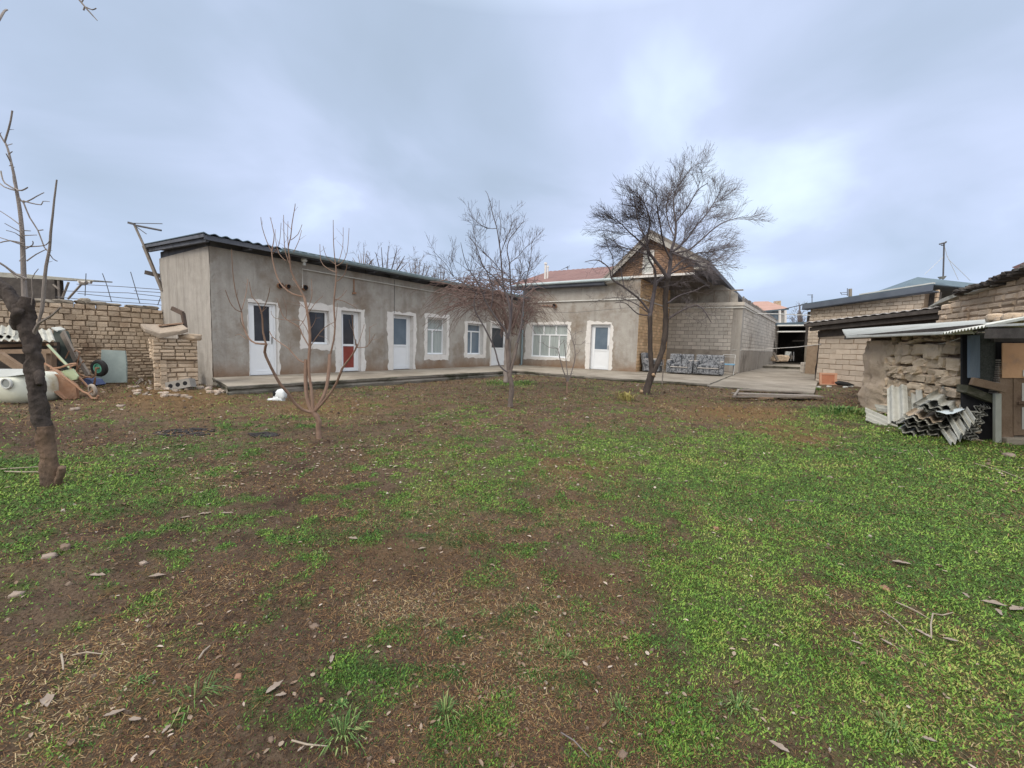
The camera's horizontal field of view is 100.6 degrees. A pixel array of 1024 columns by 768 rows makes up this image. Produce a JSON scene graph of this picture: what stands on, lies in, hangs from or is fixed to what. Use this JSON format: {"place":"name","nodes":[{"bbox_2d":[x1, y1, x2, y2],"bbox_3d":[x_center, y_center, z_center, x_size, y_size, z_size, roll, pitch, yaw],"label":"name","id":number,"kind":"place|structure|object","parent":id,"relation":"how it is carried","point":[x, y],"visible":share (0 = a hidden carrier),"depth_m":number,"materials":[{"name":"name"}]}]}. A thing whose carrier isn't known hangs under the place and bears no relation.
{"place":"outdoors","nodes":[
{"label":"outdoors","id":0,"kind":"place"},
{"bbox_2d":[212,365,737,394],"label":"terrace","id":1,"kind":"structure","parent":0,"point":[250,384],"depth_m":14.25,"materials":[{"name":"concrete"}]},
{"bbox_2d":[641,353,662,371],"bbox_3d":[6.543,-1.032,19.832,0.906,0.840,1.150,4,6,26],"label":"armchair","id":2,"kind":"object","parent":1,"relation":"on","point":[645,362],"visible":0.66,"depth_m":19.44,"materials":[{"name":"fabric"}]},
{"bbox_2d":[666,354,693,373],"bbox_3d":[7.500,-0.917,18.916,1.062,0.840,0.906,5,6,30],"label":"sofa","id":3,"kind":"object","parent":1,"relation":"on","point":[679,363],"visible":1,"depth_m":18.80,"materials":[{"name":"fabric"}]},
{"bbox_2d":[693,354,724,374],"bbox_3d":[8.582,-0.845,18.512,1.180,0.840,0.906,5,6,30],"label":"sofa","id":4,"kind":"object","parent":1,"relation":"on","point":[710,364],"visible":1,"depth_m":18.42,"materials":[{"name":"fabric"}]},
{"bbox_2d":[0,368,1023,767],"bbox_3d":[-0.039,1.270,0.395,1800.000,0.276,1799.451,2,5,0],"label":"ground","id":5,"kind":"structure","parent":0,"point":[76,590],"depth_m":2.60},
{"bbox_2d":[7,591,25,598],"bbox_3d":[-2.648,1.130,2.273,0.061,0.033,0.042,0,6,-14],"label":"stone","id":6,"kind":"object","parent":5,"relation":"on","point":[15,593],"visible":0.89,"depth_m":2.26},
{"bbox_2d":[0,325,59,370],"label":"slate awning","id":7,"kind":"object","parent":5,"relation":"on","point":[12,355],"visible":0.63,"depth_m":9.33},
{"bbox_2d":[0,9,65,486],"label":"fruit tree","id":8,"kind":"object","parent":5,"relation":"on","point":[24,324],"visible":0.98,"depth_m":3.68,"materials":[{"name":"brown plant"}]},
{"bbox_2d":[0,369,66,403],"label":"water tank","id":9,"kind":"object","parent":5,"relation":"on","point":[13,388],"visible":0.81,"depth_m":7.60,"materials":[{"name":"plastic"}]},
{"bbox_2d":[40,693,54,706],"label":"dead leaf","id":10,"kind":"object","parent":5,"relation":"on","point":[48,697],"visible":1,"depth_m":1.59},
{"bbox_2d":[40,552,58,558],"bbox_3d":[-2.868,1.073,2.635,0.083,0.039,0.054,-2,7,-34],"label":"stone","id":11,"kind":"object","parent":5,"relation":"on","point":[49,555],"visible":0.84,"depth_m":2.63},
{"bbox_2d":[0,272,112,305],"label":"roof shelter","id":12,"kind":"object","parent":5,"relation":"on","point":[55,289],"visible":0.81,"depth_m":14.78,"materials":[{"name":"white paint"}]},
{"bbox_2d":[51,327,75,369],"bbox_3d":[-11.169,-0.899,10.527,1.212,1.051,0.339,5,6,32],"label":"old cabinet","id":13,"kind":"object","parent":5,"relation":"on","point":[57,331],"visible":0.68,"depth_m":10.38,"materials":[{"name":"grey paint"}]},
{"bbox_2d":[44,344,99,399],"bbox_3d":[-8.670,-0.223,8.297,1.529,1.094,0.585,4,6,24],"label":"wheelbarrow","id":14,"kind":"object","parent":5,"relation":"on","point":[69,388],"visible":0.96,"depth_m":8.17,"materials":[{"name":"metal"}]},
{"bbox_2d":[0,301,163,379],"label":"mud brick wall","id":15,"kind":"structure","parent":5,"relation":"on","point":[93,331],"depth_m":11.78,"materials":[{"name":"brick"}]},
{"bbox_2d":[74,300,105,304],"bbox_3d":[-11.523,-2.223,11.646,0.372,0.122,0.691,6,7,38],"label":"concrete slab","id":16,"kind":"object","parent":15,"relation":"on","point":[90,303],"visible":0.82,"depth_m":11.56,"materials":[{"name":"concrete"}]},
{"bbox_2d":[65,350,107,385],"bbox_3d":[-10.182,-0.374,10.321,1.228,0.903,0.434,3,6,18],"label":"wheelbarrow","id":17,"kind":"object","parent":5,"relation":"on","point":[99,368],"visible":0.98,"depth_m":10.10,"materials":[{"name":"black rubber"}]},
{"bbox_2d":[60,331,90,375],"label":"leaning boards","id":18,"kind":"object","parent":17,"relation":"on","point":[71,349],"visible":0.96,"depth_m":10.24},
{"bbox_2d":[96,350,127,382],"bbox_3d":[-10.232,-0.446,10.908,0.857,0.842,0.250,2,5,0],"label":"metal sheet","id":19,"kind":"object","parent":5,"relation":"on","point":[116,362],"visible":0.74,"depth_m":10.89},
{"bbox_2d":[129,672,156,685],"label":"grass tuft","id":20,"kind":"object","parent":5,"relation":"on","point":[139,676],"visible":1,"depth_m":1.69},
{"bbox_2d":[140,323,201,389],"bbox_3d":[-7.607,-0.506,9.528,1.023,1.751,1.003,-3,8,-44],"label":"clay oven","id":21,"kind":"object","parent":5,"relation":"on","point":[175,359],"visible":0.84,"depth_m":9.24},
{"bbox_2d":[170,306,187,327],"bbox_3d":[-7.540,-1.512,9.620,0.291,0.473,0.134,2,5,0],"label":"stove pipe","id":22,"kind":"object","parent":21,"relation":"on","point":[181,313],"visible":0.86,"depth_m":9.58,"materials":[{"name":"metal"}]},
{"bbox_2d":[128,385,225,398],"bbox_3d":[-7.835,0.100,9.650,3.414,0.189,1.454,6,7,35],"label":"rubble spill","id":23,"kind":"object","parent":5,"relation":"on","point":[208,388],"visible":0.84,"depth_m":9.13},
{"bbox_2d":[165,378,196,389],"bbox_3d":[-7.230,0.019,9.281,0.536,0.322,0.226,1,5,-7],"label":"concrete block","id":24,"kind":"object","parent":23,"relation":"on","point":[185,383],"depth_m":9.19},
{"bbox_2d":[152,427,214,436],"bbox_3d":[-4.509,0.672,5.880,0.781,0.056,0.541,2,5,0],"label":"ash heap","id":25,"kind":"object","parent":5,"relation":"on","point":[187,432],"visible":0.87,"depth_m":5.86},
{"bbox_2d":[167,666,238,731],"bbox_3d":[-1.185,1.177,1.621,0.232,0.049,0.273,5,6,29],"label":"grass tuft","id":26,"kind":"object","parent":5,"relation":"on","point":[205,689],"visible":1,"depth_m":1.63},
{"bbox_2d":[248,431,279,437],"bbox_3d":[-3.434,0.703,5.875,0.426,0.054,0.292,2,5,0],"label":"ash heap","id":27,"kind":"object","parent":5,"relation":"on","point":[261,434],"visible":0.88,"depth_m":5.85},
{"bbox_2d":[266,680,282,692],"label":"dead leaf","id":28,"kind":"object","parent":5,"relation":"on","point":[273,686],"visible":1,"depth_m":1.66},
{"bbox_2d":[267,389,286,400],"bbox_3d":[-4.925,0.245,8.894,0.396,0.295,0.212,2,5,0],"label":"plastic bag","id":29,"kind":"object","parent":5,"relation":"on","point":[279,394],"visible":0.73,"depth_m":8.82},
{"bbox_2d":[225,207,375,438],"bbox_3d":[-2.580,-0.773,5.628,1.779,3.203,1.142,1,5,-7],"label":"peach tree","id":30,"kind":"object","parent":5,"relation":"on","point":[313,409],"visible":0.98,"depth_m":5.79,"materials":[{"name":"brown plant"}]},
{"bbox_2d":[145,232,530,384],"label":"long house","id":31,"kind":"structure","parent":5,"relation":"on","point":[196,275],"depth_m":12.83,"materials":[{"name":"paint"}]},
{"bbox_2d":[59,272,160,304],"bbox_3d":[-12.441,-2.978,13.188,3.506,1.020,0.070,2,5,0],"label":"wire trellis","id":32,"kind":"object","parent":31,"relation":"attached to","point":[85,284],"visible":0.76,"depth_m":13.22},
{"bbox_2d":[127,222,162,290],"bbox_3d":[-10.851,-3.782,12.632,1.004,1.993,0.070,2,5,0],"label":"antenna mast","id":33,"kind":"object","parent":31,"relation":"attached to","point":[151,264],"visible":0.99,"depth_m":12.59,"materials":[{"name":"metal"}]},
{"bbox_2d":[248,303,276,374],"bbox_3d":[-7.034,-1.252,11.969,0.118,1.991,0.732,6,7,35],"label":"door","id":34,"kind":"structure","parent":31,"relation":"in","point":[259,365],"depth_m":11.97,"materials":[{"name":"white plastic"}]},
{"bbox_2d":[308,310,326,343],"bbox_3d":[-6.134,-1.765,13.330,0.120,1.075,0.723,6,7,35],"label":"window","id":35,"kind":"structure","parent":31,"relation":"in","point":[320,316],"depth_m":13.41,"materials":[{"name":"white plastic"}]},
{"bbox_2d":[342,311,357,370],"bbox_3d":[-5.506,-1.431,14.316,0.118,1.998,0.727,6,7,35],"label":"door","id":36,"kind":"structure","parent":31,"relation":"in","point":[348,342],"depth_m":14.37,"materials":[{"name":"white plastic"}]},
{"bbox_2d":[394,315,409,368],"bbox_3d":[-4.279,-1.584,16.170,0.070,2.030,0.943,6,7,35],"label":"door","id":37,"kind":"structure","parent":31,"relation":"in","point":[401,324],"depth_m":16.25,"materials":[{"name":"white plastic"}]},
{"bbox_2d":[301,268,505,303],"bbox_3d":[-2.855,-3.492,17.456,0.074,0.576,11.829,6,7,35],"label":"gas pipe","id":38,"kind":"object","parent":31,"relation":"attached to","point":[358,278],"visible":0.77,"depth_m":13.96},
{"bbox_2d":[427,318,442,353],"bbox_3d":[-3.246,-1.963,17.576,0.120,1.515,1.118,6,7,35],"label":"window","id":39,"kind":"structure","parent":31,"relation":"in","point":[435,337],"depth_m":17.68,"materials":[{"name":"white plastic"}]},
{"bbox_2d":[467,324,479,353],"bbox_3d":[-1.841,-2.054,19.582,0.120,1.417,1.157,6,7,35],"label":"window","id":40,"kind":"structure","parent":31,"relation":"in","point":[473,346],"depth_m":19.71,"materials":[{"name":"white plastic"}]},
{"bbox_2d":[491,324,504,365],"bbox_3d":[-0.737,-1.936,21.115,0.118,2.013,1.345,6,7,35],"label":"door","id":41,"kind":"structure","parent":31,"relation":"in","point":[499,343],"depth_m":21.19,"materials":[{"name":"white plastic"}]},
{"bbox_2d":[519,290,523,364],"bbox_3d":[0.534,-2.980,22.276,0.100,4.029,0.189,5,6,34],"label":"drainpipe","id":42,"kind":"object","parent":31,"relation":"attached to","point":[522,341],"visible":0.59,"depth_m":22.36,"materials":[{"name":"metal"}]},
{"bbox_2d":[333,697,348,709],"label":"grass tuft","id":43,"kind":"object","parent":5,"relation":"on","point":[340,700],"visible":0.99,"depth_m":1.62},
{"bbox_2d":[311,702,373,756],"bbox_3d":[-0.583,1.210,1.501,0.206,0.051,0.228,2,5,0],"label":"grass tuft","id":44,"kind":"object","parent":5,"relation":"on","point":[345,724],"visible":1,"depth_m":1.49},
{"bbox_2d":[352,242,375,264],"bbox_3d":[-10.227,-5.728,28.593,2.642,8.196,2.788,2,5,0],"label":"bare tree","id":45,"kind":"object","parent":5,"relation":"on","point":[363,257],"visible":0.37,"depth_m":28.87,"materials":[{"name":"brown plant"}]},
{"bbox_2d":[363,242,411,270],"bbox_3d":[-8.578,-5.686,29.083,3.387,8.120,3.295,-1,6,-26],"label":"bare tree","id":46,"kind":"object","parent":5,"relation":"on","point":[397,267],"visible":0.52,"depth_m":28.65,"materials":[{"name":"brown plant"}]},
{"bbox_2d":[402,246,436,277],"bbox_3d":[-7.856,-6.598,33.971,4.114,9.060,2.833,2,5,0],"label":"bare tree","id":47,"kind":"object","parent":5,"relation":"on","point":[417,267],"visible":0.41,"depth_m":34.03,"materials":[{"name":"brown plant"}]},
{"bbox_2d":[428,260,452,280],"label":"bare tree","id":48,"kind":"object","parent":5,"relation":"on","point":[440,272],"visible":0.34,"depth_m":34.98,"materials":[{"name":"brown plant"}]},
{"bbox_2d":[430,689,460,727],"bbox_3d":[-0.245,1.198,1.584,0.140,0.055,0.184,2,5,0],"label":"grass tuft","id":49,"kind":"object","parent":5,"relation":"on","point":[443,709],"visible":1,"depth_m":1.58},
{"bbox_2d":[424,192,545,406],"bbox_3d":[-0.550,-1.726,8.775,2.658,4.421,1.163,-1,6,-24],"label":"fruit tree","id":50,"kind":"object","parent":5,"relation":"on","point":[510,364],"visible":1,"depth_m":8.73,"materials":[{"name":"brown plant"}]},
{"bbox_2d":[409,265,563,382],"bbox_3d":[-0.748,-1.745,11.830,4.417,3.334,2.584,2,5,0],"label":"vine covered tree","id":51,"kind":"object","parent":5,"relation":"on","point":[496,305],"visible":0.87,"depth_m":11.52,"materials":[{"name":"grey plant"}]},
{"bbox_2d":[0,374,1023,767],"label":"grass cover","id":52,"kind":"object","parent":5,"relation":"on","point":[968,534],"depth_m":2.66,"materials":[{"name":"green plant"}]},
{"bbox_2d":[0,374,1023,767],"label":"dry straw","id":53,"kind":"object","parent":5,"relation":"on","point":[394,640],"visible":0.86,"depth_m":2.05,"materials":[{"name":"plant"}]},
{"bbox_2d":[0,378,1023,767],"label":"pebbles","id":54,"kind":"object","parent":5,"relation":"on","point":[174,746],"visible":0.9,"depth_m":2.45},
{"bbox_2d":[5,375,1023,767],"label":"fallen leaves","id":55,"kind":"object","parent":5,"relation":"on","point":[133,757],"visible":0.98,"depth_m":2.48,"materials":[{"name":"brown plant"}]},
{"bbox_2d":[538,321,584,393],"bbox_3d":[1.286,-0.710,11.101,1.361,2.008,0.647,0,6,-15],"label":"sapling","id":56,"kind":"object","parent":5,"relation":"on","point":[567,379],"visible":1,"depth_m":11.18,"materials":[{"name":"brown plant"}]},
{"bbox_2d":[555,647,581,665],"bbox_3d":[0.253,1.214,1.893,0.130,0.029,0.138,2,5,0],"label":"grass tuft","id":57,"kind":"object","parent":5,"relation":"on","point":[569,653],"visible":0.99,"depth_m":1.91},
{"bbox_2d":[603,691,639,727],"bbox_3d":[0.411,1.232,1.618,0.154,0.030,0.168,2,5,0],"label":"grass tuft","id":58,"kind":"object","parent":5,"relation":"on","point":[618,703],"visible":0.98,"depth_m":1.63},
{"bbox_2d":[617,749,627,760],"bbox_3d":[0.376,1.269,1.451,0.030,0.026,0.042,6,7,41],"label":"stone","id":59,"kind":"object","parent":5,"relation":"on","point":[622,754],"visible":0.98,"depth_m":1.45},
{"bbox_2d":[612,390,639,401],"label":"weed clump","id":60,"kind":"object","parent":5,"relation":"on","point":[626,396],"visible":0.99,"depth_m":10.32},
{"bbox_2d":[511,230,742,371],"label":"gabled house","id":61,"kind":"structure","parent":5,"relation":"on","point":[614,337],"depth_m":20.51,"materials":[{"name":"paint"}]},
{"bbox_2d":[532,325,567,357],"bbox_3d":[1.926,-2.185,21.752,2.116,1.661,0.120,5,6,33],"label":"window","id":62,"kind":"structure","parent":61,"relation":"in","point":[551,338],"depth_m":21.77,"materials":[{"name":"white plastic"}]},
{"bbox_2d":[590,325,609,369],"bbox_3d":[4.245,-1.760,20.306,0.951,2.120,0.118,5,6,33],"label":"door","id":63,"kind":"structure","parent":61,"relation":"in","point":[600,333],"depth_m":20.34,"materials":[{"name":"white plastic"}]},
{"bbox_2d":[527,298,755,313],"bbox_3d":[7.738,-3.959,21.303,13.467,0.071,4.076,1,5,-10],"label":"gas pipe","id":64,"kind":"object","parent":61,"relation":"attached to","point":[648,301],"visible":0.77,"depth_m":21.21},
{"bbox_2d":[642,250,654,273],"bbox_3d":[5.998,-5.350,18.699,0.470,1.023,0.050,5,6,33],"label":"gable window","id":65,"kind":"structure","parent":61,"relation":"in","point":[649,271],"depth_m":18.71,"materials":[{"name":"white paint"}]},
{"bbox_2d":[580,141,776,394],"bbox_3d":[4.192,-3.066,11.359,4.980,6.880,3.734,2,5,0],"label":"broad tree","id":66,"kind":"object","parent":5,"relation":"on","point":[638,204],"visible":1,"depth_m":11.24,"materials":[{"name":"brown plant"}]},
{"bbox_2d":[666,289,778,372],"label":"block annexe","id":67,"kind":"structure","parent":5,"relation":"on","point":[740,333],"depth_m":22.49,"materials":[{"name":"brick"}]},
{"bbox_2d":[712,688,755,719],"bbox_3d":[0.882,1.250,1.659,0.176,0.033,0.174,2,5,0],"label":"grass tuft","id":68,"kind":"object","parent":5,"relation":"on","point":[739,698],"visible":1,"depth_m":1.67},
{"bbox_2d":[723,395,773,398],"bbox_3d":[6.079,0.339,10.948,1.233,0.035,0.050,2,5,6],"label":"board","id":69,"kind":"object","parent":5,"relation":"on","point":[759,397],"visible":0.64,"depth_m":10.89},
{"bbox_2d":[732,396,820,397],"bbox_3d":[6.969,0.333,11.081,2.782,0.035,0.090,1,6,-13],"label":"board","id":70,"kind":"object","parent":69,"relation":"on","point":[776,396],"visible":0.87,"depth_m":11.02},
{"bbox_2d":[753,301,788,322],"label":"distant house","id":71,"kind":"structure","parent":5,"relation":"on","point":[777,308],"depth_m":69.89,"materials":[{"name":"metal"}]},
{"bbox_2d":[731,392,823,397],"bbox_3d":[7.105,0.292,11.404,2.290,0.035,0.350,2,5,0],"label":"board","id":72,"kind":"object","parent":5,"relation":"on","point":[762,394],"visible":0.94,"depth_m":11.27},
{"bbox_2d":[769,740,789,752],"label":"dead leaf","id":73,"kind":"object","parent":5,"relation":"on","point":[780,746],"visible":1,"depth_m":1.48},
{"bbox_2d":[789,302,807,321],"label":"bare tree","id":74,"kind":"object","parent":5,"relation":"on","point":[799,318],"visible":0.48,"depth_m":69.13,"materials":[{"name":"grey plant"}]},
{"bbox_2d":[819,373,836,384],"bbox_3d":[12.955,-0.181,17.016,1.251,0.505,0.111,2,5,1],"label":"box","id":75,"kind":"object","parent":5,"relation":"on","point":[827,378],"depth_m":17.01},
{"bbox_2d":[810,404,872,415],"bbox_3d":[7.295,0.554,9.466,1.236,0.182,1.226,2,5,0],"label":"weed clump","id":76,"kind":"object","parent":5,"relation":"on","point":[840,409],"visible":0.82,"depth_m":9.34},
{"bbox_2d":[804,306,940,386],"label":"block store","id":77,"kind":"structure","parent":5,"relation":"on","point":[839,355],"depth_m":16.48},
{"bbox_2d":[875,404,886,412],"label":"corrugated sheet","id":78,"kind":"object","parent":5,"relation":"on","point":[881,408],"visible":0.61,"depth_m":8.58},
{"bbox_2d":[865,407,897,426],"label":"corrugated sheet","id":79,"kind":"object","parent":5,"relation":"on","point":[872,416],"visible":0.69,"depth_m":8.24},
{"bbox_2d":[802,282,962,373],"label":"brick building","id":80,"kind":"structure","parent":5,"relation":"on","point":[920,296],"depth_m":20.29,"materials":[{"name":"brick"}]},
{"bbox_2d":[859,707,931,756],"bbox_3d":[1.419,1.264,1.557,0.213,0.034,0.207,2,5,0],"label":"grass tuft","id":81,"kind":"object","parent":5,"relation":"on","point":[896,724],"visible":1,"depth_m":1.57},
{"bbox_2d":[887,384,908,423],"bbox_3d":[7.448,0.383,8.207,0.289,0.737,1.021,6,7,37],"label":"corrugated sheet","id":82,"kind":"object","parent":5,"relation":"on","point":[897,403],"visible":0.91,"depth_m":8.21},
{"bbox_2d":[898,424,925,436],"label":"corrugated sheet","id":83,"kind":"object","parent":5,"relation":"on","point":[903,428],"visible":0.23,"depth_m":7.25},
{"bbox_2d":[908,389,922,410],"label":"corrugated sheet","id":84,"kind":"object","parent":83,"relation":"on","point":[914,398],"visible":0.38,"depth_m":8.13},
{"bbox_2d":[896,417,941,436],"bbox_3d":[7.325,0.743,7.489,1.730,0.290,0.629,-3,7,-39],"label":"corrugated sheet","id":85,"kind":"object","parent":83,"relation":"on","point":[912,425],"visible":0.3,"depth_m":7.17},
{"bbox_2d":[900,417,941,433],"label":"corrugated sheet","id":86,"kind":"object","parent":5,"relation":"on","point":[910,420],"visible":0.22,"depth_m":7.15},
{"bbox_2d":[903,409,952,429],"bbox_3d":[7.320,0.592,7.397,1.677,0.254,0.560,-3,7,-39],"label":"corrugated sheet","id":87,"kind":"object","parent":86,"relation":"on","point":[927,420],"visible":0.25,"depth_m":7.09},
{"bbox_2d":[906,408,946,422],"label":"corrugated sheet","id":88,"kind":"object","parent":87,"relation":"on","point":[921,414],"visible":0.62,"depth_m":7.22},
{"bbox_2d":[964,403,984,439],"bbox_3d":[7.804,0.473,7.297,0.333,0.734,1.876,6,7,36],"label":"corrugated sheet","id":89,"kind":"object","parent":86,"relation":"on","point":[974,425],"visible":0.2,"depth_m":6.82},
{"bbox_2d":[965,405,987,440],"bbox_3d":[7.855,0.477,7.300,0.316,0.756,1.812,6,7,36],"label":"corrugated sheet","id":90,"kind":"object","parent":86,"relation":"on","point":[968,435],"visible":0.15,"depth_m":6.84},
{"bbox_2d":[879,277,975,290],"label":"hip roofed house","id":91,"kind":"structure","parent":5,"relation":"on","point":[916,281],"depth_m":26.86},
{"bbox_2d":[925,241,957,279],"bbox_3d":[27.100,-7.625,26.221,2.886,2.346,0.414,2,5,0],"label":"antenna mast","id":92,"kind":"object","parent":91,"relation":"on","point":[942,277],"visible":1,"depth_m":26.28,"materials":[{"name":"metal"}]},
{"bbox_2d":[906,416,949,435],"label":"sheet fragments","id":93,"kind":"object","parent":5,"relation":"on","point":[943,422],"visible":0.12,"depth_m":7.17,"materials":[{"name":"concrete"}]},
{"bbox_2d":[842,317,1023,444],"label":"stone shed","id":94,"kind":"structure","parent":5,"relation":"on","point":[913,358],"depth_m":7.18,"materials":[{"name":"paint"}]},
{"bbox_2d":[969,377,1007,392],"bbox_3d":[7.500,0.015,6.691,0.502,0.217,0.060,2,5,8],"label":"plank","id":95,"kind":"object","parent":94,"relation":"on","point":[986,384],"visible":1,"depth_m":6.67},
{"bbox_2d":[985,313,1002,321],"bbox_3d":[7.685,-1.049,6.752,0.229,0.140,0.305,7,8,44],"label":"roof stone","id":96,"kind":"object","parent":94,"relation":"on","point":[989,317],"visible":0.48,"depth_m":6.70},
{"bbox_2d":[1000,313,1023,319],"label":"roof stone","id":97,"kind":"object","parent":94,"relation":"on","point":[1005,316],"visible":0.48,"depth_m":6.37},
{"bbox_2d":[1018,378,1023,434],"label":"door","id":98,"kind":"structure","parent":94,"relation":"in","point":[1020,380],"depth_m":6.74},
{"bbox_2d":[940,424,963,444],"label":"corrugated sheet","id":99,"kind":"object","parent":5,"relation":"on","point":[949,434],"visible":0.7,"depth_m":6.72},
{"bbox_2d":[949,412,969,438],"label":"corrugated sheet","id":100,"kind":"object","parent":99,"relation":"on","point":[959,426],"visible":0.69,"depth_m":6.70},
{"bbox_2d":[922,404,961,418],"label":"corrugated sheet","id":101,"kind":"object","parent":100,"relation":"on","point":[926,406],"visible":0.3,"depth_m":7.00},
{"bbox_2d":[916,397,957,410],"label":"corrugated sheet","id":102,"kind":"object","parent":101,"relation":"on","point":[931,404],"visible":0.5,"depth_m":7.12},
{"bbox_2d":[926,389,955,409],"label":"corrugated sheet","id":103,"kind":"object","parent":102,"relation":"on","point":[941,399],"visible":0.66,"depth_m":7.16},
{"bbox_2d":[959,405,976,427],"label":"corrugated sheet","id":104,"kind":"object","parent":100,"relation":"on","point":[968,417],"visible":0.77,"depth_m":6.70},
{"bbox_2d":[936,408,963,413],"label":"white sheet","id":105,"kind":"object","parent":104,"relation":"on","point":[947,411],"visible":1,"depth_m":6.84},
{"bbox_2d":[961,404,981,437],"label":"corrugated sheet","id":106,"kind":"object","parent":99,"relation":"on","point":[971,423],"visible":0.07,"depth_m":6.90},
{"bbox_2d":[912,397,949,421],"bbox_3d":[7.390,0.423,7.364,1.595,0.316,0.468,-3,7,-39],"label":"corrugated sheet","id":107,"kind":"object","parent":106,"relation":"on","point":[915,405],"visible":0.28,"depth_m":7.03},
{"bbox_2d":[929,264,1023,332],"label":"mud gable building","id":108,"kind":"structure","parent":5,"relation":"on","point":[1003,292],"depth_m":10.13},
{"bbox_2d":[969,405,990,440],"bbox_3d":[7.927,0.481,7.291,0.333,0.758,1.756,6,7,36],"label":"corrugated sheet","id":109,"kind":"object","parent":5,"relation":"on","point":[976,430],"visible":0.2,"depth_m":6.85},
{"bbox_2d":[0,0,1023,321],"label":"sky","id":110,"kind":"structure","parent":0,"point":[876,135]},
{"bbox_2d":[707,368,817,394],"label":"passage floor","id":111,"kind":"structure","parent":0,"point":[796,380],"depth_m":16.23,"materials":[{"name":"concrete"}]},
{"bbox_2d":[736,389,801,392],"bbox_3d":[7.641,0.208,12.513,1.878,0.035,0.160,3,5,9],"label":"board","id":112,"kind":"object","parent":111,"relation":"on","point":[769,391],"visible":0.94,"depth_m":12.48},
{"bbox_2d":[762,362,800,369],"bbox_3d":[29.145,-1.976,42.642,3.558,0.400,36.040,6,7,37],"label":"passage step","id":113,"kind":"object","parent":111,"relation":"on","point":[788,365],"visible":0.28,"depth_m":29.70,"materials":[{"name":"concrete"}]},
{"bbox_2d":[771,355,789,361],"bbox_3d":[20.128,-1.934,31.904,1.300,0.511,0.494,2,5,0],"label":"rubble heap","id":114,"kind":"object","parent":113,"relation":"on","point":[783,358],"visible":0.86,"depth_m":31.69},
{"bbox_2d":[773,322,806,363],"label":"passage canopy","id":115,"kind":"object","parent":113,"relation":"on","point":[791,334],"visible":0.45,"depth_m":41.05,"materials":[{"name":"metal"}]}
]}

